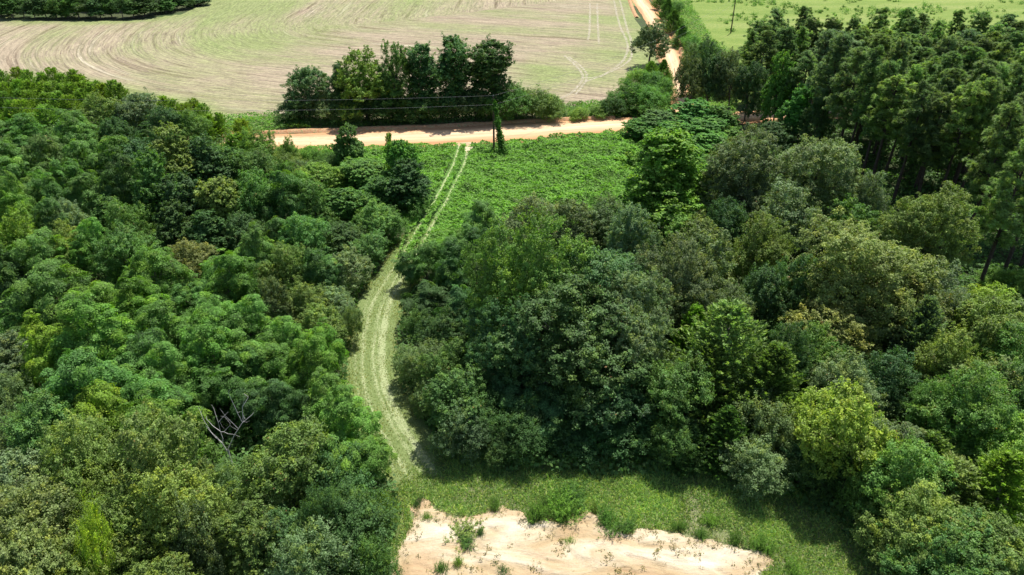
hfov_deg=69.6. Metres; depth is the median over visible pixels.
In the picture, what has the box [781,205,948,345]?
oak tree
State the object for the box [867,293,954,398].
oak tree
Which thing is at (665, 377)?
oak tree
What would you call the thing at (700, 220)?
oak tree
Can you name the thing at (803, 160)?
oak tree
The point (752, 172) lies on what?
oak tree
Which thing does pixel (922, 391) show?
oak tree
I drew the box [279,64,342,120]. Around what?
oak tree
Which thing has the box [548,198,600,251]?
oak tree
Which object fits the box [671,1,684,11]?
shrub
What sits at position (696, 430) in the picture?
cedar tree
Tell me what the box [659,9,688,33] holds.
cedar tree
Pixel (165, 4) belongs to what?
vine covered tree
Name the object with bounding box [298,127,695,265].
kudzu vines
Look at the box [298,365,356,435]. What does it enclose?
mimosa tree
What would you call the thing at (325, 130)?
clay bank
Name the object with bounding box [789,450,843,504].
shrub
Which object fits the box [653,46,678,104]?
clay bank
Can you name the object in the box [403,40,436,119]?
roadside tree
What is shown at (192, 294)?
mimosa tree
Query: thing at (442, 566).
weed bush
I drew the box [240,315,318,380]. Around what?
mimosa tree
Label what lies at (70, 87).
sapling
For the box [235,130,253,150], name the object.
sapling
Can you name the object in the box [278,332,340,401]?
mimosa tree
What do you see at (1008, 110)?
pine tree
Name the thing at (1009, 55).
pine tree
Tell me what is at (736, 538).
weed bush
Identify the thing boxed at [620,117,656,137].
vine covered tree
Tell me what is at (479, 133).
dirt road
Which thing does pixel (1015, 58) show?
pine tree
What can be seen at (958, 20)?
pine tree
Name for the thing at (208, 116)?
sapling
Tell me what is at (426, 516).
weed bush
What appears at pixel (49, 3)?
oak tree
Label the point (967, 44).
pine tree
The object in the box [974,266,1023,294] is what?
shrub
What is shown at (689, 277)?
oak tree
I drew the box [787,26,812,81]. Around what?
pine tree
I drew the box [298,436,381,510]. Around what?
shrub
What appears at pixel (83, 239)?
mimosa tree
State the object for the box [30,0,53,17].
vine covered tree
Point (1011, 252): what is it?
pine tree
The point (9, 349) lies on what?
oak tree
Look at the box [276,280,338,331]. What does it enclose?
oak tree
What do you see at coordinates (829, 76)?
pine tree
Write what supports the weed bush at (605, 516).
on the bare soil
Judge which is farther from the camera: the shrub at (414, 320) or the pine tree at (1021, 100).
the pine tree at (1021, 100)
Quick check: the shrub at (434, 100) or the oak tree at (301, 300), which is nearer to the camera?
the oak tree at (301, 300)
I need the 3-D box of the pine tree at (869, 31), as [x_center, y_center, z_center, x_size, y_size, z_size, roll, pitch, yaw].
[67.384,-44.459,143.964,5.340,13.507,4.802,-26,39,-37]
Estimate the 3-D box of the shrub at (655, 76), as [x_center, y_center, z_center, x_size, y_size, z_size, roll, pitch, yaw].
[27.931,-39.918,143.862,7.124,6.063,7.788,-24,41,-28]
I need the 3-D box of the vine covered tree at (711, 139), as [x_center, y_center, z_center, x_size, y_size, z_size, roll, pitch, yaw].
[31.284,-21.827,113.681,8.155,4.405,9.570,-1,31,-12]
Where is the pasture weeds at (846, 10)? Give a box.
[672,0,1023,56]
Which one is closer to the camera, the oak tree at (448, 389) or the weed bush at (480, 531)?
the weed bush at (480, 531)
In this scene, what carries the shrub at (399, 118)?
on the ground at (180, 10)
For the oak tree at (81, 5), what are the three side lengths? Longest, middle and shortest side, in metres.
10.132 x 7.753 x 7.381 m
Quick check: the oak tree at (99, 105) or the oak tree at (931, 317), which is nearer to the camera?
the oak tree at (931, 317)
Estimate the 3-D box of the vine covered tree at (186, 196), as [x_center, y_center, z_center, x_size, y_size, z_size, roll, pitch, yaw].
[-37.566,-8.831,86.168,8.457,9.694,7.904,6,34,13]
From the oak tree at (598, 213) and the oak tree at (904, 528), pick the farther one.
the oak tree at (598, 213)
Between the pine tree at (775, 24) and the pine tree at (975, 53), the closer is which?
the pine tree at (975, 53)
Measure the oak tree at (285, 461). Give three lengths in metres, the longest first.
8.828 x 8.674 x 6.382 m
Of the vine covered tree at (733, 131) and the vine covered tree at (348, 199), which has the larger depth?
the vine covered tree at (733, 131)
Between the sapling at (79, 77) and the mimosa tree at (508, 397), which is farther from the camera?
the sapling at (79, 77)
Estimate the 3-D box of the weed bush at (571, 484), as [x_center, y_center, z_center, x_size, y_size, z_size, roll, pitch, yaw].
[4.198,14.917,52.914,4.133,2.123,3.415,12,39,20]
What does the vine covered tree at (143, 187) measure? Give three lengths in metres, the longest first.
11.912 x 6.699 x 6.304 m
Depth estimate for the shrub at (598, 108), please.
131.65 m
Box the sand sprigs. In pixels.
[399,497,768,574]
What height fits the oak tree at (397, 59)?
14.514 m
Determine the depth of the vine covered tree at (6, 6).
213.76 m
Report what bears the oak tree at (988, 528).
on the ground at (180, 10)
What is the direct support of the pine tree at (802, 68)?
on the ground at (180, 10)
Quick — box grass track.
[342,143,475,508]
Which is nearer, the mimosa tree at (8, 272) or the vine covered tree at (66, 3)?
the mimosa tree at (8, 272)
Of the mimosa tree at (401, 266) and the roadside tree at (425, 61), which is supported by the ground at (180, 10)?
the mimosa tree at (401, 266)
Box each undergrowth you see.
[0,119,402,574]
[393,117,1023,574]
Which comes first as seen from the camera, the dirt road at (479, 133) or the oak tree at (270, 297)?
the oak tree at (270, 297)
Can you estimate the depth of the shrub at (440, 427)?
57.82 m
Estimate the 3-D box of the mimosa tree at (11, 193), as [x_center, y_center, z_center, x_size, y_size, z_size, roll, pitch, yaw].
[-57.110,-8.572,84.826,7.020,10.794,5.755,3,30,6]
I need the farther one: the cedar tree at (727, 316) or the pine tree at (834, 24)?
the pine tree at (834, 24)
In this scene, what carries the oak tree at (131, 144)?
on the ground at (180, 10)
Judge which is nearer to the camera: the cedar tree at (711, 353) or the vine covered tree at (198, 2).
the cedar tree at (711, 353)
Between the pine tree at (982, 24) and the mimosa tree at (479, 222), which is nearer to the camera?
the mimosa tree at (479, 222)
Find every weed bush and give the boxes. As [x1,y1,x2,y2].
[412,494,424,507]
[419,511,436,520]
[429,558,450,574]
[442,510,497,551]
[451,550,464,567]
[454,526,477,550]
[477,523,485,536]
[488,493,503,511]
[494,561,514,574]
[520,497,560,524]
[536,493,550,511]
[539,473,593,525]
[543,473,592,516]
[562,533,577,546]
[587,501,598,514]
[594,497,622,528]
[598,510,637,539]
[668,517,692,532]
[692,523,711,542]
[697,510,722,527]
[727,525,746,545]
[742,527,782,556]
[784,552,808,574]
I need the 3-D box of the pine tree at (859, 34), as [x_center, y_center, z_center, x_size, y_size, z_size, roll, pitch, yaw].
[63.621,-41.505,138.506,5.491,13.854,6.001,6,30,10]
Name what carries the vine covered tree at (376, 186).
on the ground at (180, 10)
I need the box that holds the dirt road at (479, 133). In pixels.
[45,107,850,148]
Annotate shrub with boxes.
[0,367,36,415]
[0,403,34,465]
[67,485,118,574]
[160,491,229,574]
[209,452,259,513]
[258,150,305,184]
[270,142,303,163]
[273,95,318,120]
[291,159,322,179]
[295,480,351,567]
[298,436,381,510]
[300,142,323,163]
[302,86,341,119]
[303,473,400,574]
[318,150,342,166]
[326,91,365,124]
[335,531,404,574]
[338,304,364,344]
[346,87,394,122]
[371,95,411,122]
[371,490,399,534]
[378,218,409,242]
[388,90,437,123]
[391,335,448,388]
[395,191,434,218]
[399,303,432,343]
[407,356,463,420]
[412,88,453,120]
[426,398,494,466]
[429,401,452,439]
[433,87,474,120]
[451,88,494,119]
[452,384,513,456]
[474,87,519,120]
[476,422,521,470]
[484,400,552,469]
[496,79,538,120]
[507,81,561,118]
[528,92,568,122]
[528,398,601,467]
[566,406,665,462]
[567,105,589,120]
[588,104,609,118]
[599,96,628,115]
[606,78,655,110]
[617,66,652,87]
[625,83,677,113]
[636,70,669,89]
[644,415,702,472]
[650,77,679,97]
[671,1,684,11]
[678,32,703,46]
[713,432,800,502]
[723,387,801,474]
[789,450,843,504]
[831,470,890,527]
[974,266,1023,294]
[1003,268,1023,296]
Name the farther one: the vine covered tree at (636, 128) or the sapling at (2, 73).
the sapling at (2, 73)
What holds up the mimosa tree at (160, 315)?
on the ground at (180, 10)
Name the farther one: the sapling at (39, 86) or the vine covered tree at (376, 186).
the sapling at (39, 86)
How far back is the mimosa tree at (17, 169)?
95.58 m
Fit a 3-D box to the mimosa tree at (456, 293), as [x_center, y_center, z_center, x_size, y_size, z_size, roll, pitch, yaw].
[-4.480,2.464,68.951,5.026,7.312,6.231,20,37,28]
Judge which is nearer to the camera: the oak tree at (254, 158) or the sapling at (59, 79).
the oak tree at (254, 158)
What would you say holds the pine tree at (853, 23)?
on the pasture
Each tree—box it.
[0,0,21,18]
[0,112,50,157]
[0,119,26,154]
[0,140,35,183]
[0,166,59,224]
[0,170,36,231]
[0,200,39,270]
[0,242,30,308]
[0,258,93,340]
[0,291,51,344]
[0,329,35,388]
[0,387,91,468]
[0,447,85,532]
[0,467,112,574]
[0,519,69,574]
[1,226,88,303]
[10,0,26,17]
[13,133,69,176]
[16,307,85,394]
[21,0,44,18]
[22,196,74,239]
[24,157,90,214]
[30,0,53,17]
[35,342,134,426]
[35,407,136,524]
[41,0,64,18]
[42,285,140,377]
[42,518,141,574]
[46,194,90,232]
[47,0,73,17]
[48,218,92,281]
[51,108,100,156]
[51,138,99,184]
[54,217,126,279]
[58,0,85,18]
[59,279,134,338]
[61,169,115,221]
[63,489,166,570]
[66,377,133,467]
[70,90,144,135]
[72,0,99,17]
[84,147,147,219]
[84,218,163,294]
[86,0,112,18]
[88,194,132,236]
[93,132,142,181]
[95,0,118,17]
[96,116,141,151]
[102,199,156,246]
[105,367,209,438]
[106,137,166,192]
[107,269,169,334]
[107,327,191,399]
[107,398,220,534]
[108,0,132,18]
[110,452,234,574]
[112,388,222,481]
[113,86,161,138]
[118,0,146,17]
[119,242,201,311]
[122,340,214,408]
[123,551,203,574]
[126,0,159,16]
[130,147,180,229]
[130,295,203,350]
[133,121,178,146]
[142,105,189,141]
[143,120,206,199]
[149,0,164,13]
[152,170,220,237]
[152,199,196,252]
[157,0,176,12]
[162,132,192,158]
[166,0,187,9]
[167,237,218,287]
[169,273,222,322]
[171,107,212,146]
[175,389,218,434]
[176,308,246,388]
[178,0,195,7]
[184,131,234,182]
[184,208,231,259]
[187,0,210,5]
[187,343,270,420]
[189,176,247,235]
[189,290,253,359]
[198,390,248,460]
[199,242,264,298]
[203,251,259,305]
[205,488,289,574]
[208,143,246,180]
[217,293,285,352]
[217,328,291,406]
[221,210,265,252]
[222,166,279,225]
[227,145,282,184]
[230,378,294,436]
[231,413,335,527]
[234,123,280,163]
[236,260,290,298]
[237,221,281,280]
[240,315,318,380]
[242,495,327,574]
[252,169,317,226]
[257,275,297,327]
[260,506,365,574]
[261,216,299,259]
[269,240,319,291]
[270,158,312,200]
[272,211,336,262]
[273,134,298,162]
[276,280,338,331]
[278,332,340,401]
[278,386,328,443]
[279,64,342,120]
[286,317,349,381]
[287,178,346,229]
[294,160,347,190]
[294,246,345,287]
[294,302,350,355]
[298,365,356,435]
[308,384,383,450]
[317,430,383,504]
[318,219,368,255]
[320,284,355,324]
[321,186,375,226]
[321,243,374,294]
[326,60,352,105]
[328,122,366,166]
[332,45,389,121]
[337,156,390,189]
[344,228,389,267]
[347,197,402,239]
[356,431,399,488]
[360,175,406,207]
[374,38,413,112]
[374,75,405,120]
[382,158,436,205]
[383,139,423,177]
[388,251,427,285]
[398,279,457,321]
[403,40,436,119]
[406,239,444,286]
[412,336,469,389]
[413,305,469,354]
[418,359,498,435]
[428,223,473,264]
[430,32,472,118]
[432,284,490,339]
[433,237,476,292]
[451,204,612,358]
[459,293,568,400]
[460,199,501,238]
[463,33,517,118]
[463,226,511,277]
[474,221,528,304]
[484,266,658,430]
[495,381,572,454]
[502,190,566,269]
[535,235,664,368]
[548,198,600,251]
[556,364,660,439]
[577,192,624,252]
[581,265,682,404]
[603,201,663,254]
[608,231,719,357]
[611,122,712,243]
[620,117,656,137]
[630,18,671,61]
[630,349,716,455]
[640,339,763,451]
[641,108,688,128]
[643,60,663,85]
[646,120,690,143]
[650,0,665,8]
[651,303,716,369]
[651,415,722,476]
[655,0,674,19]
[655,296,800,431]
[657,59,673,80]
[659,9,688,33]
[661,212,703,257]
[665,225,741,325]
[667,97,718,123]
[669,24,692,47]
[671,209,736,283]
[673,52,708,101]
[678,41,708,92]
[682,115,731,150]
[685,34,730,107]
[688,404,762,479]
[690,122,795,249]
[694,129,732,157]
[696,154,715,165]
[697,340,819,451]
[701,280,756,362]
[702,135,757,196]
[703,192,749,274]
[706,105,741,129]
[710,46,750,109]
[718,209,799,289]
[719,125,751,146]
[729,260,796,343]
[732,57,769,120]
[738,19,773,53]
[738,30,764,100]
[744,29,778,98]
[745,173,834,258]
[754,133,864,225]
[756,118,798,149]
[760,49,796,125]
[760,253,822,330]
[761,8,793,41]
[762,21,782,55]
[763,27,787,66]
[764,26,801,92]
[766,320,821,397]
[773,83,813,142]
[778,296,881,374]
[778,436,832,489]
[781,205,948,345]
[783,49,824,135]
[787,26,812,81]
[788,375,902,480]
[789,5,817,40]
[792,320,852,393]
[795,14,824,78]
[799,95,836,139]
[804,348,896,424]
[806,32,854,142]
[809,29,837,103]
[809,193,885,263]
[813,29,844,72]
[813,48,852,135]
[817,14,843,59]
[822,45,878,158]
[824,450,863,495]
[834,170,893,227]
[839,44,886,170]
[842,428,961,545]
[843,16,862,37]
[845,345,927,420]
[847,29,870,51]
[847,33,893,146]
[847,39,864,63]
[849,474,976,574]
[852,58,902,177]
[853,265,954,356]
[857,410,928,481]
[858,24,871,48]
[861,7,897,41]
[861,74,917,180]
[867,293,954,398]
[869,180,983,287]
[870,27,892,49]
[872,37,911,157]
[873,28,894,53]
[874,45,912,149]
[876,520,994,574]
[881,63,929,178]
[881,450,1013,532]
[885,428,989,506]
[889,6,916,40]
[889,79,941,204]
[890,506,1000,573]
[892,32,920,60]
[893,16,923,46]
[899,55,942,163]
[900,255,972,323]
[904,321,981,397]
[904,359,1023,468]
[907,368,970,440]
[908,46,935,68]
[910,34,933,60]
[911,12,935,49]
[911,89,958,203]
[912,34,921,60]
[912,71,958,191]
[913,67,970,189]
[914,34,962,139]
[917,25,947,48]
[920,20,949,52]
[923,531,1017,574]
[924,351,1023,450]
[926,51,968,104]
[936,79,991,202]
[936,286,986,352]
[942,46,987,155]
[942,284,1023,361]
[943,35,963,52]
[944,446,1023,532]
[945,9,968,35]
[950,58,1010,185]
[952,23,970,37]
[952,501,1023,574]
[953,73,1003,200]
[956,28,983,51]
[956,281,1023,340]
[958,39,977,85]
[958,61,1017,179]
[961,100,1023,240]
[962,104,1023,233]
[962,411,1023,499]
[964,34,995,58]
[966,41,1016,155]
[967,10,992,37]
[970,139,1023,287]
[971,519,1023,574]
[973,355,1023,434]
[974,319,1023,378]
[980,30,1001,53]
[984,22,1007,41]
[988,293,1023,351]
[989,92,1023,198]
[991,65,1023,126]
[996,14,1019,39]
[997,21,1023,45]
[999,26,1014,42]
[1001,125,1023,235]
[1002,176,1023,271]
[1003,51,1012,73]
[1006,28,1023,59]
[1011,51,1023,79]
[1013,43,1023,77]
[1017,198,1023,266]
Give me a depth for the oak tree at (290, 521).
45.05 m
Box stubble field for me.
[0,0,658,132]
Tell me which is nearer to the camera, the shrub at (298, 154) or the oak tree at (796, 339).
the oak tree at (796, 339)
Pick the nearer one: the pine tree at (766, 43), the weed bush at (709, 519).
the weed bush at (709, 519)
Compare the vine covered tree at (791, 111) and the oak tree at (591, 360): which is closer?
the oak tree at (591, 360)
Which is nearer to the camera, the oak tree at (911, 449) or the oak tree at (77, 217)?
the oak tree at (911, 449)
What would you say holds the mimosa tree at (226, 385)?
on the ground at (180, 10)
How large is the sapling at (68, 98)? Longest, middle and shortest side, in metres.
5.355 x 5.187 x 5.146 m
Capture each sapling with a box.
[0,69,10,89]
[0,80,13,99]
[0,90,10,117]
[0,112,6,126]
[1,99,20,125]
[7,66,24,87]
[8,97,40,123]
[9,78,34,98]
[10,88,31,108]
[17,89,42,114]
[18,69,36,90]
[19,78,38,99]
[31,103,64,129]
[33,81,49,99]
[34,91,59,111]
[35,71,47,85]
[40,67,66,86]
[41,80,61,102]
[46,90,69,112]
[53,82,65,91]
[55,72,66,82]
[56,93,83,114]
[61,81,84,105]
[64,69,83,90]
[72,74,91,83]
[73,88,95,108]
[75,80,98,93]
[84,79,111,96]
[91,83,112,98]
[103,79,125,100]
[110,82,132,100]
[154,95,169,113]
[166,98,179,115]
[176,102,192,127]
[185,97,199,110]
[193,107,203,117]
[195,122,219,142]
[197,103,212,119]
[204,113,223,137]
[213,112,230,139]
[223,132,242,150]
[231,117,252,142]
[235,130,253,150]
[384,133,397,170]
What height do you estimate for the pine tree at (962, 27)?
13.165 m
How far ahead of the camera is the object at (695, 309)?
61.51 m
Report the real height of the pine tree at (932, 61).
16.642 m
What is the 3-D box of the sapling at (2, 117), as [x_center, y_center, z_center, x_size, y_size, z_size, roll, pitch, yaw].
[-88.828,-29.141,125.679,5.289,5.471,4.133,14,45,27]
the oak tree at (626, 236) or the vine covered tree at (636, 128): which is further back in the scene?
the vine covered tree at (636, 128)
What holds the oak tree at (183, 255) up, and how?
on the ground at (180, 10)
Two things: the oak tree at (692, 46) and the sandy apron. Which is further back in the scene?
the oak tree at (692, 46)
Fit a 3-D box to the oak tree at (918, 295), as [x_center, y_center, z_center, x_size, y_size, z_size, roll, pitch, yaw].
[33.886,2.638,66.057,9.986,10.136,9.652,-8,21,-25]
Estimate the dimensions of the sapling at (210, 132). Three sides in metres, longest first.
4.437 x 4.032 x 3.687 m
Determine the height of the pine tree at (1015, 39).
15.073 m
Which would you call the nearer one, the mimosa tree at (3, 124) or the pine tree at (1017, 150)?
the pine tree at (1017, 150)
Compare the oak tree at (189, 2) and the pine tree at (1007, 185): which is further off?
the oak tree at (189, 2)
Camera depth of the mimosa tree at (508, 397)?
56.58 m
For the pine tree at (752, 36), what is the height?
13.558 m
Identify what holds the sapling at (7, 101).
on the ground at (180, 10)
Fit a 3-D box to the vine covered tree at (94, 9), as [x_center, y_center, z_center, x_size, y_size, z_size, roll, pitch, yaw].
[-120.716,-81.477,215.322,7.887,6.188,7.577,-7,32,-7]
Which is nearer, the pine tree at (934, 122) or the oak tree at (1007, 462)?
the oak tree at (1007, 462)
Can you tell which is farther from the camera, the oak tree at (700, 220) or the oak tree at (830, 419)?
the oak tree at (700, 220)
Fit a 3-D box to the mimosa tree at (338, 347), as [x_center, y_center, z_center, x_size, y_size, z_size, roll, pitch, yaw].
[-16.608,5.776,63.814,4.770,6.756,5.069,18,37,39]
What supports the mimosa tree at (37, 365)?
on the ground at (180, 10)
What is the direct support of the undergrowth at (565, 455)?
on the ground at (180, 10)
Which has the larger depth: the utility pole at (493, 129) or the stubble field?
the stubble field
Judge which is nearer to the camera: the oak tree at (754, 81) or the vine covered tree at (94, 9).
the oak tree at (754, 81)
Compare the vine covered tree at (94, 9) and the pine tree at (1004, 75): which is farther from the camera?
the vine covered tree at (94, 9)
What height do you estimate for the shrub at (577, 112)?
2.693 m
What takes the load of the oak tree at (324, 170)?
on the ground at (180, 10)
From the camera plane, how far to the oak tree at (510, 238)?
70.22 m
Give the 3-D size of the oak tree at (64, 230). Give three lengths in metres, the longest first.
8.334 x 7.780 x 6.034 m
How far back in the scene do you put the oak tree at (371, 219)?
86.78 m
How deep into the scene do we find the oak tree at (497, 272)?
59.26 m
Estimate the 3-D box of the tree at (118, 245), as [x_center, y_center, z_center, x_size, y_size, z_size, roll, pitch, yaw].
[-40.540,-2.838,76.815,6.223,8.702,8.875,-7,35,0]
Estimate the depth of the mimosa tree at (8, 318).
66.32 m
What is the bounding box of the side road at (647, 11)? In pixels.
[632,0,693,111]
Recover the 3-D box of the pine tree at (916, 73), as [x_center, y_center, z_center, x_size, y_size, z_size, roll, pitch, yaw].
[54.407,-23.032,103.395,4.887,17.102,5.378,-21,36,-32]
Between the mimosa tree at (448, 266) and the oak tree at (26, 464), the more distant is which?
the mimosa tree at (448, 266)
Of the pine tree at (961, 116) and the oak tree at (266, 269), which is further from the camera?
the pine tree at (961, 116)
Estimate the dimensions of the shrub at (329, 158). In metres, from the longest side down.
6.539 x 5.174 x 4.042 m
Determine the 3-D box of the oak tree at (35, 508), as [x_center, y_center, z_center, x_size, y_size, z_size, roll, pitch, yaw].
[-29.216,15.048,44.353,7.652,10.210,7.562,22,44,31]
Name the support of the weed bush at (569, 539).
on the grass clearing
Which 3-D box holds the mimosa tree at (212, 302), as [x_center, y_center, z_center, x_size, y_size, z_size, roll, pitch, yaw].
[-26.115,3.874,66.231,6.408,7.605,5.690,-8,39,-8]
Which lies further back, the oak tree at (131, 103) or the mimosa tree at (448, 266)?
the oak tree at (131, 103)
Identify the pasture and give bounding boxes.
[657,0,1023,110]
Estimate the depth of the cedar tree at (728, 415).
54.26 m
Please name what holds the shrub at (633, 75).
on the ground at (180, 10)
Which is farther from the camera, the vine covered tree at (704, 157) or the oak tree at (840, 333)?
the vine covered tree at (704, 157)
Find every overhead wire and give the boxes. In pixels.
[1,105,471,110]
[28,95,492,100]
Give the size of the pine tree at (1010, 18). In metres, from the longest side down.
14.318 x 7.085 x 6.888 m
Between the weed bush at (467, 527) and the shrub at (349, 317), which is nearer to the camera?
the weed bush at (467, 527)
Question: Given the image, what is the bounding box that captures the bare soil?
[394,499,773,574]
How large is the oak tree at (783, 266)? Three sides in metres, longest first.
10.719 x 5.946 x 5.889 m
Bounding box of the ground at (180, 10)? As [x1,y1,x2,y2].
[0,0,1023,574]
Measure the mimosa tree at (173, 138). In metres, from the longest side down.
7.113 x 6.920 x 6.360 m
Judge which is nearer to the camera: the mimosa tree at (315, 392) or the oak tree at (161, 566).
the oak tree at (161, 566)
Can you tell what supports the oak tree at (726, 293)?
on the ground at (180, 10)
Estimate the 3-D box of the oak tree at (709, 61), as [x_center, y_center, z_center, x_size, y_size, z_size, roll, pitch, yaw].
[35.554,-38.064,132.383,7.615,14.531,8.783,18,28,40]
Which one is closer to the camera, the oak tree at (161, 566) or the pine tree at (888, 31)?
the oak tree at (161, 566)
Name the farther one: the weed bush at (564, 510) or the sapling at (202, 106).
the sapling at (202, 106)
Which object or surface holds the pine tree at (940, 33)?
on the ground at (180, 10)
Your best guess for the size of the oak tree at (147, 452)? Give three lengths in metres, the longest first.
11.567 x 7.140 x 6.979 m
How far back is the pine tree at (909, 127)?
93.13 m
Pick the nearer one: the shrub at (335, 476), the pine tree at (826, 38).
the shrub at (335, 476)
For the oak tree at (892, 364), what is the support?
on the ground at (180, 10)
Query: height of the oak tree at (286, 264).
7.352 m
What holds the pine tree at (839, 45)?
on the ground at (180, 10)
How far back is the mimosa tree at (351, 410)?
53.21 m
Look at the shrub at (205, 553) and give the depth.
44.24 m
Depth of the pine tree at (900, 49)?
106.73 m
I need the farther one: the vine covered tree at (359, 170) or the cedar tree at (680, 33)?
the cedar tree at (680, 33)
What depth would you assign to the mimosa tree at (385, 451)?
52.65 m
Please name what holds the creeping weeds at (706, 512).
on the grass clearing
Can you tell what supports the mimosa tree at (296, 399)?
on the ground at (180, 10)
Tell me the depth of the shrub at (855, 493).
50.06 m
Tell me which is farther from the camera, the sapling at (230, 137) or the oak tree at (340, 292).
the sapling at (230, 137)
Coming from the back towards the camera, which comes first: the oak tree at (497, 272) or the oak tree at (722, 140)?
the oak tree at (722, 140)
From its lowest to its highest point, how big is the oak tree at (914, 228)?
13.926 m
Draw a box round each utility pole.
[493,95,494,148]
[730,0,735,32]
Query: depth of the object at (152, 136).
106.88 m
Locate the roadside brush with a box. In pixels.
[289,103,566,127]
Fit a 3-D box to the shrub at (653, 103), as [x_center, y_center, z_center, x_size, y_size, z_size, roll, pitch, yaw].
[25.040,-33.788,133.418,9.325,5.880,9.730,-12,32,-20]
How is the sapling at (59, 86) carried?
on the ground at (180, 10)
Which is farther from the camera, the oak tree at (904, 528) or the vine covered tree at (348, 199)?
the vine covered tree at (348, 199)
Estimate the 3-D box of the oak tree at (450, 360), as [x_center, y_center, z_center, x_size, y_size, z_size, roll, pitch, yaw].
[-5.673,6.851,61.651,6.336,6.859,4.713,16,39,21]
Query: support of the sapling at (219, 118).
on the ground at (180, 10)
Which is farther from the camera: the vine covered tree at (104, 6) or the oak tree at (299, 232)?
the vine covered tree at (104, 6)
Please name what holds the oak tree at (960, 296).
on the ground at (180, 10)
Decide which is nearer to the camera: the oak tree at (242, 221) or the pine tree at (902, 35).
the oak tree at (242, 221)
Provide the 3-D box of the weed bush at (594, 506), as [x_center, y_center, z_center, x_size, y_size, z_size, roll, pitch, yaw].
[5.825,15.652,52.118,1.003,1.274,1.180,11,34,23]
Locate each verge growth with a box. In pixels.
[221,111,310,129]
[558,98,672,116]
[663,0,737,116]
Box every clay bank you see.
[231,116,614,133]
[628,0,637,16]
[651,0,684,58]
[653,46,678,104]
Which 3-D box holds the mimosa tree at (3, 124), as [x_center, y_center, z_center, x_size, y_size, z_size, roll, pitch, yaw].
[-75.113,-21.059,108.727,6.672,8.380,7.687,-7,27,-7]
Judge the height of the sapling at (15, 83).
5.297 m
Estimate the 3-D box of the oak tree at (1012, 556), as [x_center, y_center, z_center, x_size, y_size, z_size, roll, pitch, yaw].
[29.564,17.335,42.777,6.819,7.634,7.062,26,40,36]
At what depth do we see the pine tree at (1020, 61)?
106.74 m
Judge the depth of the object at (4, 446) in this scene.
54.08 m
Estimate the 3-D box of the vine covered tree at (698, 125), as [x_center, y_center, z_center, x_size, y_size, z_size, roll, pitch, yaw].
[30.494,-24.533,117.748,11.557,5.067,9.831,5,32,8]
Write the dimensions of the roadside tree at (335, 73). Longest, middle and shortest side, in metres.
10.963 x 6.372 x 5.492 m
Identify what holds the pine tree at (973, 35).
on the ground at (180, 10)
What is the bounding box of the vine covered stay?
[492,99,510,156]
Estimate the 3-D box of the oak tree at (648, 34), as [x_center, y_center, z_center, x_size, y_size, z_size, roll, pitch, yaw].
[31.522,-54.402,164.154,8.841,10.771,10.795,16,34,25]
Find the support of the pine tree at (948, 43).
on the ground at (180, 10)
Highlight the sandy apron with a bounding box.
[456,142,478,152]
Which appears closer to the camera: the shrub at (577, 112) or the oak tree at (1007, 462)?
the oak tree at (1007, 462)
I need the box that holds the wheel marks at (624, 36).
[585,2,628,77]
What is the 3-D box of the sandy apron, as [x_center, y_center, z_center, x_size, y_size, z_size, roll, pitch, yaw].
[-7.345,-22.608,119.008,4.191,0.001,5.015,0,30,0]
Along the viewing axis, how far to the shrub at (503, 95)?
128.23 m
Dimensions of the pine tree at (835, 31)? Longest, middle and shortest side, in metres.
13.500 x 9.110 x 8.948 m
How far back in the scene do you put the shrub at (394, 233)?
88.33 m
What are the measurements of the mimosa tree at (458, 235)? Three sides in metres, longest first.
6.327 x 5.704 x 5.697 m
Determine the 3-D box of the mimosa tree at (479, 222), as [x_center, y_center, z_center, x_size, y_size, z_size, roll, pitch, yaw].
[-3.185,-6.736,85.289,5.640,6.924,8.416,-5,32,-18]
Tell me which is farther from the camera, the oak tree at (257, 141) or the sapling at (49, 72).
the sapling at (49, 72)
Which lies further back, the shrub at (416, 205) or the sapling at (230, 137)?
the sapling at (230, 137)
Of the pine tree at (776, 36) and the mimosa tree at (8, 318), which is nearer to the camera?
the mimosa tree at (8, 318)
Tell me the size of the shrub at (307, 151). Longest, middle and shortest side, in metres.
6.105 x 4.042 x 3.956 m
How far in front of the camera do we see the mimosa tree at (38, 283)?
66.40 m
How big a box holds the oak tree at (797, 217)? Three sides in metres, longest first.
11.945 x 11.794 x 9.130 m
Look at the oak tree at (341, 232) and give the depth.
83.67 m
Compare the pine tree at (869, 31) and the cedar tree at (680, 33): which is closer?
the pine tree at (869, 31)
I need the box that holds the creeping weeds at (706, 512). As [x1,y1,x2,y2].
[451,466,879,574]
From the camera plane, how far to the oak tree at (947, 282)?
67.10 m
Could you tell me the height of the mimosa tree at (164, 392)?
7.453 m
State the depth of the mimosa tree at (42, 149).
97.53 m
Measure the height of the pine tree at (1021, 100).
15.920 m
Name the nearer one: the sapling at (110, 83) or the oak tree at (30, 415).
the oak tree at (30, 415)
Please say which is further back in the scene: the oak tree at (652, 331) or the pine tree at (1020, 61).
the pine tree at (1020, 61)
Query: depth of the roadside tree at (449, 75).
125.63 m
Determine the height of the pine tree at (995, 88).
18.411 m
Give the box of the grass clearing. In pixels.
[385,449,898,574]
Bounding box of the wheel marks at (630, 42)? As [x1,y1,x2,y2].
[592,3,632,79]
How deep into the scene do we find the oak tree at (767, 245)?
72.56 m
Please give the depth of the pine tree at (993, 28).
141.48 m
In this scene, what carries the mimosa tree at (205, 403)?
on the ground at (180, 10)
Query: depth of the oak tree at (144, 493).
44.06 m
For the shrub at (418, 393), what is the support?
on the ground at (180, 10)
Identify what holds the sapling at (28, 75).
on the ground at (180, 10)

